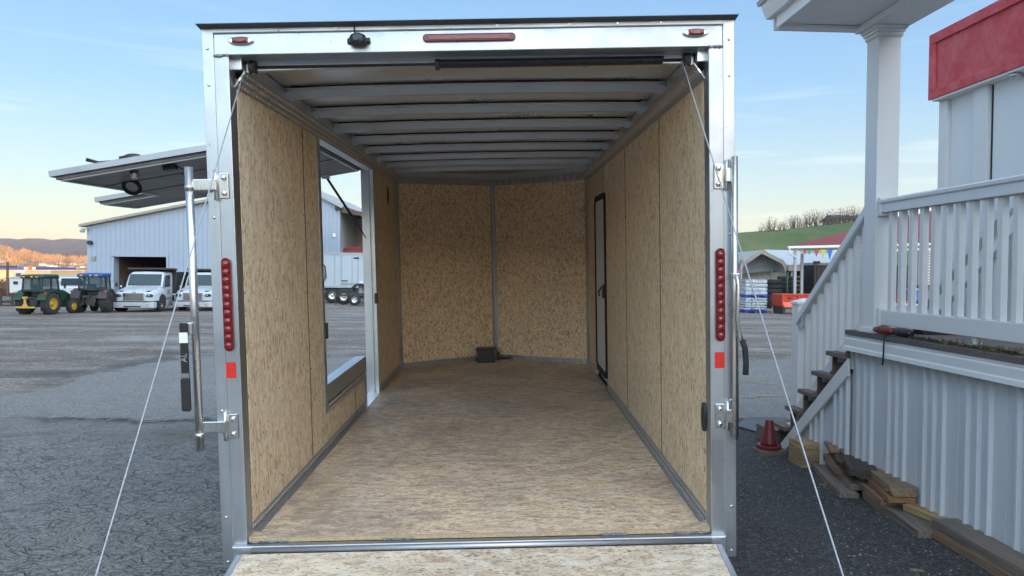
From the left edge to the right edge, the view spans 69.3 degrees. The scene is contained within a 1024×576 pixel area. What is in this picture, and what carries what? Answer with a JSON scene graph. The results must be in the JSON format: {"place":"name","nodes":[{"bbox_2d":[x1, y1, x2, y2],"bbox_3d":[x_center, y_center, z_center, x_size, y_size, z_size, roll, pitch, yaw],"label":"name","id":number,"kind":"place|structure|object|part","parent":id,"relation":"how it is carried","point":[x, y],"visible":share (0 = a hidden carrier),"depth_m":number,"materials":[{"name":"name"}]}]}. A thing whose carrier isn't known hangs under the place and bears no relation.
{"place":"outdoors","nodes":[
{"label":"outdoors","id":0,"kind":"place"},
{"bbox_2d":[0,238,86,257],"bbox_3d":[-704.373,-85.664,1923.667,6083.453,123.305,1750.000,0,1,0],"label":"ridge","id":1,"kind":"structure","parent":0,"point":[69,247],"depth_m":2154.75,"materials":[{"name":"brown soil"}]},
{"bbox_2d":[0,252,86,282],"bbox_3d":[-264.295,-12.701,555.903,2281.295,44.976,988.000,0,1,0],"label":"valley terrain","id":2,"kind":"structure","parent":0,"point":[37,265],"depth_m":491.97,"materials":[{"name":"brown plant"}]},
{"bbox_2d":[13,270,24,276],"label":"grey block building","id":3,"kind":"structure","parent":2,"relation":"on","point":[17,273],"depth_m":204.97,"materials":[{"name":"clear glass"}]},
{"bbox_2d":[0,266,83,280],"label":"shop strip","id":4,"kind":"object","parent":2,"relation":"on","point":[3,272],"visible":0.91,"depth_m":260.00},
{"bbox_2d":[0,244,86,269],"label":"bare woods","id":5,"kind":"object","parent":2,"relation":"on","point":[39,257],"visible":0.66,"depth_m":585.02,"materials":[{"name":"brown plant"}]},
{"bbox_2d":[38,262,51,265],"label":"house","id":6,"kind":"structure","parent":2,"relation":"on","point":[44,263],"depth_m":478.75,"materials":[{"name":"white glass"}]},
{"bbox_2d":[25,270,84,275],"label":"tan block building","id":7,"kind":"structure","parent":2,"relation":"on","point":[67,272],"depth_m":203.01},
{"bbox_2d":[70,261,82,264],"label":"house","id":8,"kind":"structure","parent":2,"relation":"on","point":[74,263],"depth_m":515.27,"materials":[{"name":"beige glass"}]},
{"bbox_2d":[0,296,912,575],"bbox_3d":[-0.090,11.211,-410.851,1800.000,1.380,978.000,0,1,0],"label":"ground","id":9,"kind":"structure","parent":0,"point":[50,524],"depth_m":7.31,"materials":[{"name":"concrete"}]},
{"bbox_2d":[0,295,13,305],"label":"plank rack","id":10,"kind":"object","parent":9,"relation":"on","point":[11,302],"visible":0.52,"depth_m":39.99,"materials":[{"name":"metal"}]},
{"bbox_2d":[2,297,10,300],"bbox_3d":[-28.757,0.566,40.279,3.778,0.190,0.500,0,1,0],"label":"plank","id":11,"kind":"object","parent":10,"relation":"on","point":[6,298],"depth_m":40.03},
{"bbox_2d":[0,262,16,294],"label":"utility pole","id":12,"kind":"object","parent":9,"relation":"on","point":[7,266],"visible":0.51,"depth_m":59.94,"materials":[{"name":"brown wood"}]},
{"bbox_2d":[9,277,52,295],"bbox_3d":[-33.231,0.006,52.000,1.395,1.604,4.040,0,1,0],"label":"enclosed trailer","id":13,"kind":"object","parent":9,"relation":"on","point":[15,284],"visible":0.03,"depth_m":50.02,"materials":[{"name":"metal"}]},
{"bbox_2d":[0,275,75,296],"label":"lot edge brush","id":14,"kind":"object","parent":9,"relation":"on","point":[3,289],"visible":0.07,"depth_m":61.23,"materials":[{"name":"brown plant"}]},
{"bbox_2d":[12,274,78,314],"bbox_3d":[-19.852,0.261,31.620,1.428,1.729,2.576,1,1,5],"label":"tractor","id":15,"kind":"object","parent":9,"relation":"on","point":[50,301],"visible":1,"depth_m":30.93,"materials":[{"name":"metal"}]},
{"bbox_2d":[20,276,90,293],"bbox_3d":[-27.480,0.109,45.945,4.900,1.650,1.900,0,2,-30],"label":"pickup truck","id":16,"kind":"object","parent":9,"relation":"on","point":[71,283],"visible":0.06,"depth_m":45.25,"materials":[{"name":"white metal"}]},
{"bbox_3d":[-26.803,-0.384,45.418,1.450,0.430,0.035,0,2,-30],"label":"side window","id":17,"kind":"part","parent":16,"relation":"part of","materials":[{"name":"black glass"}]},
{"bbox_2d":[53,275,86,285],"bbox_3d":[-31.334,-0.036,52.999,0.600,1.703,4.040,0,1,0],"label":"enclosed trailer","id":18,"kind":"object","parent":9,"relation":"on","point":[54,282],"visible":0.02,"depth_m":51.01,"materials":[{"name":"metal"}]},
{"bbox_2d":[70,272,119,312],"bbox_3d":[-18.890,0.205,33.864,1.510,1.828,2.638,0,1,-8],"label":"tractor","id":19,"kind":"object","parent":9,"relation":"on","point":[94,297],"visible":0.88,"depth_m":33.04,"materials":[{"name":"rubber"}]},
{"bbox_2d":[78,199,210,294],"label":"warehouse","id":20,"kind":"structure","parent":9,"relation":"on","point":[118,247],"depth_m":45.95,"materials":[{"name":"white metal"}]},
{"bbox_2d":[113,268,188,310],"bbox_3d":[-17.483,0.025,36.640,2.234,2.041,5.911,0,1,-4],"label":"dump truck","id":21,"kind":"object","parent":9,"relation":"on","point":[156,288],"visible":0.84,"depth_m":34.99,"materials":[{"name":"white metal"}]},
{"bbox_3d":[-16.589,-0.345,35.687,0.041,0.554,0.611,0,1,-4],"label":"side window","id":22,"kind":"part","parent":21,"relation":"part of","materials":[{"name":"black glass"}]},
{"bbox_3d":[-16.583,0.214,35.687,0.035,0.512,0.756,0,1,-4],"label":"door","id":23,"kind":"part","parent":21,"relation":"part of","materials":[{"name":"white metal"}]},
{"bbox_2d":[172,269,212,309],"bbox_3d":[-15.388,0.029,38.294,2.234,2.041,5.911,0,1,-2],"label":"dump truck","id":24,"kind":"object","parent":9,"relation":"on","point":[204,288],"visible":0.48,"depth_m":35.66,"materials":[{"name":"metal"}]},
{"bbox_2d":[321,191,362,292],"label":"storage hall","id":25,"kind":"structure","parent":9,"relation":"on","point":[341,231],"depth_m":61.94,"materials":[{"name":"white metal"}]},
{"bbox_2d":[357,225,362,292],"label":"bay door","id":26,"kind":"structure","parent":25,"relation":"in","point":[359,234],"depth_m":68.71,"materials":[{"name":"beige metal"}]},
{"bbox_2d":[336,289,350,304],"bbox_3d":[-10.658,0.558,47.027,1.000,1.000,0.300,0,1,0],"label":"wheel","id":27,"kind":"object","parent":9,"relation":"on","point":[343,300],"visible":0.81,"depth_m":46.88,"materials":[{"name":"metal"}]},
{"bbox_2d":[323,252,363,302],"bbox_3d":[-10.611,-0.698,51.154,5.821,3.413,2.550,0,1,0],"label":"box trailer","id":28,"kind":"object","parent":9,"relation":"on","point":[344,270],"visible":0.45,"depth_m":49.97,"materials":[{"name":"metal"}]},
{"bbox_3d":[-10.907,-1.239,49.925,1.207,1.968,0.117,0,1,0],"label":"side door","id":29,"kind":"part","parent":28,"relation":"part of","materials":[{"name":"white metal"}]},
{"bbox_2d":[335,283,363,305],"bbox_3d":[-8.821,0.387,46.313,4.544,1.360,2.020,0,1,0],"label":"utility trailer","id":30,"kind":"object","parent":9,"relation":"on","point":[354,299],"visible":0.47,"depth_m":45.44,"materials":[{"name":"metal"}]},
{"bbox_2d":[358,281,362,292],"bbox_3d":[-9.409,-0.056,46.213,0.380,0.760,0.370,0,1,0],"label":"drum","id":31,"kind":"object","parent":30,"relation":"on","point":[360,289],"visible":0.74,"depth_m":46.05,"materials":[{"name":"white metal"}]},
{"bbox_2d":[343,247,362,252],"bbox_3d":[-11.828,-2.236,63.968,5.200,3.700,2.000,0,1,0],"label":"red machine","id":32,"kind":"object","parent":9,"relation":"on","point":[353,250],"visible":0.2,"depth_m":62.95,"materials":[{"name":"red metal"}]},
{"bbox_2d":[48,14,843,575],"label":"cargo trailer","id":33,"kind":"object","parent":9,"relation":"on","point":[554,336],"visible":1,"depth_m":3.86,"materials":[{"name":"metal"}]},
{"bbox_3d":[-2.272,-0.831,5.474,2.012,0.355,1.874,-1,3,0],"label":"side door","id":34,"kind":"part","parent":33,"relation":"part of","materials":[{"name":"metal"}]},
{"bbox_3d":[-0.127,1.352,2.261,2.010,0.395,1.811,-1,3,0],"label":"ramp door","id":35,"kind":"part","parent":33,"relation":"part of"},
{"bbox_3d":[0.799,-0.030,6.778,0.092,1.545,0.645,-1,3,0],"label":"entry door","id":36,"kind":"part","parent":33,"relation":"part of","materials":[{"name":"grey metal"}]},
{"bbox_2d":[7,361,974,575],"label":"loose stones","id":37,"kind":"object","parent":9,"relation":"on","point":[738,502],"visible":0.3,"depth_m":4.79,"materials":[{"name":"grey gravel"}]},
{"bbox_2d":[738,258,742,299],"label":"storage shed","id":38,"kind":"structure","parent":9,"relation":"on","point":[740,260],"depth_m":50.99,"materials":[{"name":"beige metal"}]},
{"bbox_2d":[740,279,767,312],"bbox_3d":[12.789,0.412,39.367,1.221,1.774,1.200,0,1,0],"label":"wrapped pallet","id":39,"kind":"object","parent":9,"relation":"on","point":[748,301],"visible":0.92,"depth_m":38.82,"materials":[{"name":"white plastic"}]},
{"bbox_2d":[738,250,786,300],"bbox_3d":[17.987,-0.721,58.956,4.336,4.218,14.080,0,1,0],"label":"carport","id":40,"kind":"object","parent":9,"relation":"on","point":[761,264],"visible":0.3,"depth_m":53.37,"materials":[{"name":"beige metal"}]},
{"bbox_2d":[739,394,790,397],"bbox_3d":[3.327,1.461,10.020,1.342,0.006,0.099,0,1,-17],"label":"parking line","id":41,"kind":"object","parent":9,"relation":"on","point":[763,395],"visible":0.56,"depth_m":10.07,"materials":[{"name":"beige paint"}]},
{"bbox_2d":[739,379,790,386],"bbox_3d":[3.767,1.453,11.484,0.096,0.018,1.495,-1,2,-39],"label":"parking line","id":42,"kind":"object","parent":9,"relation":"on","point":[763,382],"visible":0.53,"depth_m":11.41,"materials":[{"name":"beige paint"}]},
{"bbox_2d":[767,297,771,308],"bbox_3d":[16.329,0.862,46.029,1.000,1.000,0.280,0,39,-15],"label":"tyre","id":43,"kind":"object","parent":9,"relation":"on","point":[769,303],"visible":0.24,"depth_m":45.88,"materials":[{"name":"rubber"}]},
{"bbox_2d":[785,270,788,307],"bbox_3d":[17.444,0.133,47.012,0.240,2.502,0.228,0,1,0],"label":"green post","id":44,"kind":"object","parent":9,"relation":"on","point":[787,281],"visible":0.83,"depth_m":46.94,"materials":[{"name":"metal"}]},
{"bbox_2d":[771,293,809,313],"bbox_3d":[14.737,0.833,38.252,2.154,1.075,1.750,0,1,0],"label":"orange bin","id":45,"kind":"object","parent":9,"relation":"on","point":[780,303],"visible":0.5,"depth_m":37.82,"materials":[{"name":"paint"}]},
{"bbox_2d":[765,250,834,289],"bbox_3d":[22.369,-0.673,54.555,6.101,4.394,4.880,0,1,0],"label":"lean to shed","id":46,"kind":"object","parent":9,"relation":"on","point":[786,257],"visible":0.11,"depth_m":54.78,"materials":[{"name":"beige metal"}]},
{"bbox_2d":[803,261,837,298],"bbox_3d":[19.629,-0.142,46.855,2.013,3.064,2.500,0,1,0],"label":"dark cabinet","id":47,"kind":"object","parent":9,"relation":"on","point":[813,272],"visible":0.22,"depth_m":46.39,"materials":[{"name":"metal"}]},
{"bbox_2d":[788,211,930,293],"bbox_3d":[25.341,-2.404,45.380,18.050,7.720,5.191,0,1,-20],"label":"red roof shelter","id":48,"kind":"object","parent":9,"relation":"on","point":[835,240],"visible":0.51,"depth_m":44.26,"materials":[{"name":"metal"}]},
{"bbox_2d":[803,249,836,258],"bbox_3d":[18.172,-1.998,43.762,2.057,0.612,0.024,0,1,0],"label":"pennant string","id":49,"kind":"object","parent":48,"relation":"hanging from","point":[829,251],"visible":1,"depth_m":43.75,"materials":[{"name":"multicoloured fabric"}]},
{"bbox_2d":[728,418,993,575],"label":"gravel strip","id":50,"kind":"object","parent":9,"relation":"on","point":[808,521],"visible":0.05,"depth_m":4.50,"materials":[{"name":"grey gravel"}]},
{"bbox_2d":[739,417,785,432],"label":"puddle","id":51,"kind":"object","parent":50,"relation":"on","point":[748,423],"visible":0.44,"depth_m":8.02,"materials":[{"name":"grey liquid"}]},
{"bbox_2d":[752,447,787,455],"bbox_3d":[2.315,1.462,6.650,0.263,0.048,0.173,0,1,-11],"label":"wood block","id":52,"kind":"object","parent":50,"relation":"on","point":[781,451],"depth_m":6.58,"materials":[{"name":"wood"}]},
{"bbox_2d":[756,419,781,450],"bbox_3d":[2.307,1.308,6.651,0.203,0.255,0.203,0,1,-11],"label":"traffic cone","id":53,"kind":"object","parent":52,"relation":"on","point":[768,440],"visible":1,"depth_m":6.61,"materials":[{"name":"red plastic"}]},
{"bbox_2d":[788,454,818,467],"bbox_3d":[2.527,1.460,6.256,0.288,0.061,0.264,0,1,-3],"label":"wood block","id":54,"kind":"object","parent":50,"relation":"on","point":[796,461],"depth_m":6.14,"materials":[{"name":"beige wood"}]},
{"bbox_2d":[789,448,819,461],"bbox_3d":[2.527,1.402,6.254,0.283,0.058,0.264,0,1,-4],"label":"wood block","id":55,"kind":"object","parent":54,"relation":"on","point":[795,454],"depth_m":6.12,"materials":[{"name":"beige wood"}]},
{"bbox_2d":[789,443,819,454],"bbox_3d":[2.527,1.353,6.253,0.288,0.041,0.264,0,1,-2],"label":"wood block","id":56,"kind":"object","parent":55,"relation":"on","point":[807,452],"depth_m":6.12,"materials":[{"name":"beige wood"}]},
{"bbox_2d":[789,437,819,449],"bbox_3d":[2.528,1.310,6.252,0.283,0.048,0.264,0,1,-3],"label":"wood block","id":57,"kind":"object","parent":56,"relation":"on","point":[809,444],"depth_m":6.19,"materials":[{"name":"beige wood"}]},
{"bbox_2d":[812,464,858,498],"bbox_3d":[2.459,1.471,5.666,0.134,0.048,0.811,1,1,9],"label":"wood board","id":58,"kind":"object","parent":50,"relation":"on","point":[834,482],"visible":0.81,"depth_m":5.55,"materials":[{"name":"grey wood"}]},
{"bbox_2d":[826,463,861,490],"bbox_3d":[2.539,1.426,5.663,0.105,0.048,0.682,1,1,9],"label":"wood board","id":59,"kind":"object","parent":58,"relation":"on","point":[850,482],"visible":0.46,"depth_m":5.46,"materials":[{"name":"brown wood"}]},
{"bbox_2d":[823,453,848,474],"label":"wood beam","id":60,"kind":"structure","parent":59,"relation":"on","point":[832,464],"depth_m":5.70,"materials":[{"name":"brown wood"}]},
{"bbox_2d":[829,452,851,467],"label":"wood beam","id":61,"kind":"structure","parent":60,"relation":"on","point":[838,459],"depth_m":5.67,"materials":[{"name":"brown wood"}]},
{"bbox_2d":[824,441,839,452],"bbox_3d":[2.543,1.262,5.892,0.078,0.031,0.300,1,1,15],"label":"wood board","id":62,"kind":"object","parent":61,"relation":"on","point":[830,447],"visible":0.87,"depth_m":5.81,"materials":[{"name":"brown wood"}]},
{"bbox_2d":[842,455,877,477],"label":"wood beam","id":63,"kind":"structure","parent":61,"relation":"on","point":[854,466],"depth_m":5.33,"materials":[{"name":"grey wood"}]},
{"bbox_2d":[862,491,932,537],"bbox_3d":[2.543,1.473,4.846,0.174,0.058,0.802,1,1,3],"label":"wood board","id":64,"kind":"object","parent":50,"relation":"on","point":[917,526],"visible":0.61,"depth_m":4.67,"materials":[{"name":"grey wood"}]},
{"bbox_2d":[856,480,905,505],"bbox_3d":[2.557,1.420,5.153,0.164,0.048,0.462,1,1,6],"label":"wood board","id":65,"kind":"object","parent":64,"relation":"on","point":[867,489],"visible":0.47,"depth_m":5.08,"materials":[{"name":"brown wood"}]},
{"bbox_2d":[868,479,915,503],"bbox_3d":[2.574,1.377,5.034,0.174,0.045,0.424,1,1,9],"label":"wood board","id":66,"kind":"object","parent":65,"relation":"on","point":[885,495],"visible":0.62,"depth_m":4.84,"materials":[{"name":"brown wood"}]},
{"bbox_2d":[870,468,916,496],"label":"wood beam","id":67,"kind":"structure","parent":66,"relation":"on","point":[890,484],"depth_m":4.92,"materials":[{"name":"brown wood"}]},
{"bbox_2d":[903,503,946,521],"bbox_3d":[2.649,1.425,4.659,0.154,0.043,0.342,0,1,-15],"label":"wood board","id":68,"kind":"object","parent":64,"relation":"on","point":[917,509],"visible":0.43,"depth_m":4.69,"materials":[{"name":"beige wood"}]},
{"bbox_2d":[909,568,924,571],"bbox_3d":[2.151,1.499,3.938,0.071,0.015,0.023,1,1,17],"label":"wood splinter","id":69,"kind":"object","parent":50,"relation":"on","point":[915,569],"visible":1,"depth_m":3.93,"materials":[{"name":"beige wood"}]},
{"bbox_2d":[932,528,1013,575],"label":"wood board","id":70,"kind":"object","parent":50,"relation":"on","point":[970,555],"visible":0.51,"depth_m":4.09,"materials":[{"name":"brown wood"}]},
{"bbox_2d":[932,518,1023,575],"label":"wood board","id":71,"kind":"object","parent":70,"relation":"on","point":[1005,557],"visible":1,"depth_m":4.05,"materials":[{"name":"wood"}]},
{"bbox_2d":[756,0,1023,554],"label":"porch","id":72,"kind":"object","parent":9,"relation":"on","point":[939,426],"visible":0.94,"depth_m":4.96,"materials":[{"name":"wood"}]},
{"bbox_2d":[873,326,914,364],"bbox_3d":[2.595,0.399,5.072,0.085,0.267,0.372,0,1,-11],"label":"power tool","id":73,"kind":"object","parent":72,"relation":"on","point":[899,332],"visible":1,"depth_m":5.06,"materials":[{"name":"plastic"}]},
{"bbox_2d":[906,334,1023,355],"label":"garland","id":74,"kind":"object","parent":72,"relation":"on","point":[1007,351],"visible":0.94,"depth_m":4.30,"materials":[{"name":"plant"}]},
{"bbox_2d":[896,265,918,303],"bbox_3d":[16.834,0.077,32.407,1.529,2.122,0.860,0,1,0],"label":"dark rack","id":75,"kind":"object","parent":9,"relation":"on","point":[906,280],"visible":0.02,"depth_m":32.00,"materials":[{"name":"black metal"}]},
{"bbox_2d":[906,288,917,300],"bbox_3d":[12.097,0.198,22.408,0.257,0.375,0.860,0,1,0],"label":"blue crate","id":76,"kind":"object","parent":9,"relation":"on","point":[907,294],"visible":0.02,"depth_m":22.49,"materials":[{"name":"blue plastic"}]},
{"bbox_2d":[907,249,930,284],"bbox_3d":[16.763,-0.848,30.385,0.736,1.456,0.860,0,1,0],"label":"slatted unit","id":77,"kind":"object","parent":9,"relation":"on","point":[918,268],"visible":0.3,"depth_m":29.99,"materials":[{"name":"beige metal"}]},
{"bbox_2d":[928,0,1023,322],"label":"stucco building","id":78,"kind":"structure","parent":9,"relation":"on","point":[976,78],"depth_m":7.11,"materials":[{"name":"paint"}]},
{"bbox_2d":[927,197,1013,319],"bbox_3d":[4.444,0.035,6.796,0.148,3.050,2.400,0,1,-3],"label":"wall handrail","id":79,"kind":"object","parent":78,"relation":"attached to","point":[995,254],"depth_m":6.81,"materials":[{"name":"plastic"}]},
{"bbox_2d":[0,0,997,239],"label":"sky","id":80,"kind":"structure","parent":0,"point":[98,80],"materials":[{"name":"blue"}]},
{"bbox_2d":[738,215,930,298],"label":"grass hill","id":81,"kind":"structure","parent":0,"point":[782,239],"depth_m":110.87,"materials":[{"name":"green plant"}]},
{"bbox_2d":[765,217,777,230],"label":"bare shrub","id":82,"kind":"object","parent":81,"relation":"on","point":[773,228],"visible":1,"depth_m":121.62,"materials":[{"name":"plant"}]},
{"bbox_2d":[788,218,797,228],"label":"bare shrub","id":83,"kind":"object","parent":81,"relation":"on","point":[791,225],"visible":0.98,"depth_m":124.93,"materials":[{"name":"plant"}]},
{"bbox_2d":[789,214,802,227],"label":"bare shrub","id":84,"kind":"object","parent":81,"relation":"on","point":[797,226],"visible":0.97,"depth_m":124.77,"materials":[{"name":"plant"}]},
{"bbox_2d":[796,215,807,227],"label":"bare shrub","id":85,"kind":"object","parent":81,"relation":"on","point":[804,224],"visible":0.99,"depth_m":124.01,"materials":[{"name":"plant"}]},
{"bbox_2d":[801,210,820,226],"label":"bare shrub","id":86,"kind":"object","parent":81,"relation":"on","point":[809,219],"visible":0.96,"depth_m":124.32,"materials":[{"name":"plant"}]},
{"bbox_2d":[807,209,826,225],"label":"bare shrub","id":87,"kind":"object","parent":81,"relation":"on","point":[816,218],"visible":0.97,"depth_m":123.42,"materials":[{"name":"plant"}]},
{"bbox_2d":[819,212,828,224],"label":"bare shrub","id":88,"kind":"object","parent":81,"relation":"on","point":[821,222],"visible":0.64,"depth_m":125.55,"materials":[{"name":"plant"}]},
{"bbox_2d":[826,210,837,224],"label":"bare shrub","id":89,"kind":"object","parent":81,"relation":"on","point":[830,222],"visible":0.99,"depth_m":121.83,"materials":[{"name":"plant"}]},
{"bbox_2d":[826,208,844,223],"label":"bare shrub","id":90,"kind":"object","parent":81,"relation":"on","point":[836,222],"visible":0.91,"depth_m":122.77,"materials":[{"name":"plant"}]},
{"bbox_2d":[820,215,858,224],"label":"hilltop house","id":91,"kind":"structure","parent":81,"relation":"on","point":[837,218],"depth_m":130.65,"materials":[{"name":"grey"}]},
{"bbox_2d":[838,207,853,222],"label":"bare shrub","id":92,"kind":"object","parent":81,"relation":"on","point":[844,220],"visible":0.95,"depth_m":122.82,"materials":[{"name":"plant"}]},
{"bbox_2d":[844,206,859,221],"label":"bare shrub","id":93,"kind":"object","parent":81,"relation":"on","point":[851,215],"visible":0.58,"depth_m":125.57,"materials":[{"name":"plant"}]},
{"bbox_2d":[850,207,863,221],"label":"bare shrub","id":94,"kind":"object","parent":81,"relation":"on","point":[853,216],"visible":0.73,"depth_m":121.50,"materials":[{"name":"plant"}]},
{"bbox_2d":[913,329,953,334],"bbox_3d":[3.113,0.308,5.289,0.450,0.044,0.120,0,1,-3],"label":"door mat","id":95,"kind":"object","parent":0,"point":[920,332],"depth_m":5.22,"materials":[{"name":"rubber"}]},
{"bbox_3d":[18.215,-0.058,49.460,1.000,0.290,1.000,0,1,0],"label":"tyre","id":96,"kind":"object","parent":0,"visible":0},
{"bbox_2d":[782,280,792,284],"bbox_3d":[18.254,-0.353,49.458,1.000,0.290,1.000,0,1,0],"label":"tyre","id":97,"kind":"object","parent":96,"relation":"on","point":[790,282],"visible":0.48,"depth_m":49.02,"materials":[{"name":"rubber"}]},
{"bbox_2d":[777,276,792,280],"bbox_3d":[18.223,-0.649,49.469,1.000,0.290,1.000,0,1,0],"label":"tyre","id":98,"kind":"object","parent":97,"relation":"on","point":[784,277],"visible":0.69,"depth_m":49.09,"materials":[{"name":"rubber"}]},
{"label":"tyre","id":99,"kind":"object","parent":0,"visible":0},
{"bbox_2d":[765,289,782,293],"bbox_3d":[16.794,0.206,47.515,1.040,0.300,1.040,0,1,0],"label":"tyre","id":100,"kind":"object","parent":99,"relation":"on","point":[770,291],"visible":0.76,"depth_m":47.07,"materials":[{"name":"rubber"}]},
{"bbox_2d":[766,284,782,288],"bbox_3d":[16.841,-0.100,47.536,1.040,0.300,1.040,0,1,0],"label":"tyre","id":101,"kind":"object","parent":100,"relation":"on","point":[774,286],"visible":0.91,"depth_m":47.10,"materials":[{"name":"rubber"}]},
{"bbox_2d":[766,279,782,283],"bbox_3d":[16.790,-0.405,47.480,1.040,0.300,1.040,0,1,0],"label":"tyre","id":102,"kind":"object","parent":101,"relation":"on","point":[774,281],"visible":0.91,"depth_m":47.05,"materials":[{"name":"rubber"}]},
{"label":"tyre","id":103,"kind":"object","parent":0,"visible":0},
{"bbox_2d":[782,289,792,293],"bbox_3d":[18.262,0.237,49.527,1.000,0.290,1.000,0,1,0],"label":"tyre","id":104,"kind":"object","parent":103,"relation":"on","point":[790,291],"visible":0.5,"depth_m":49.10,"materials":[{"name":"rubber"}]}
]}

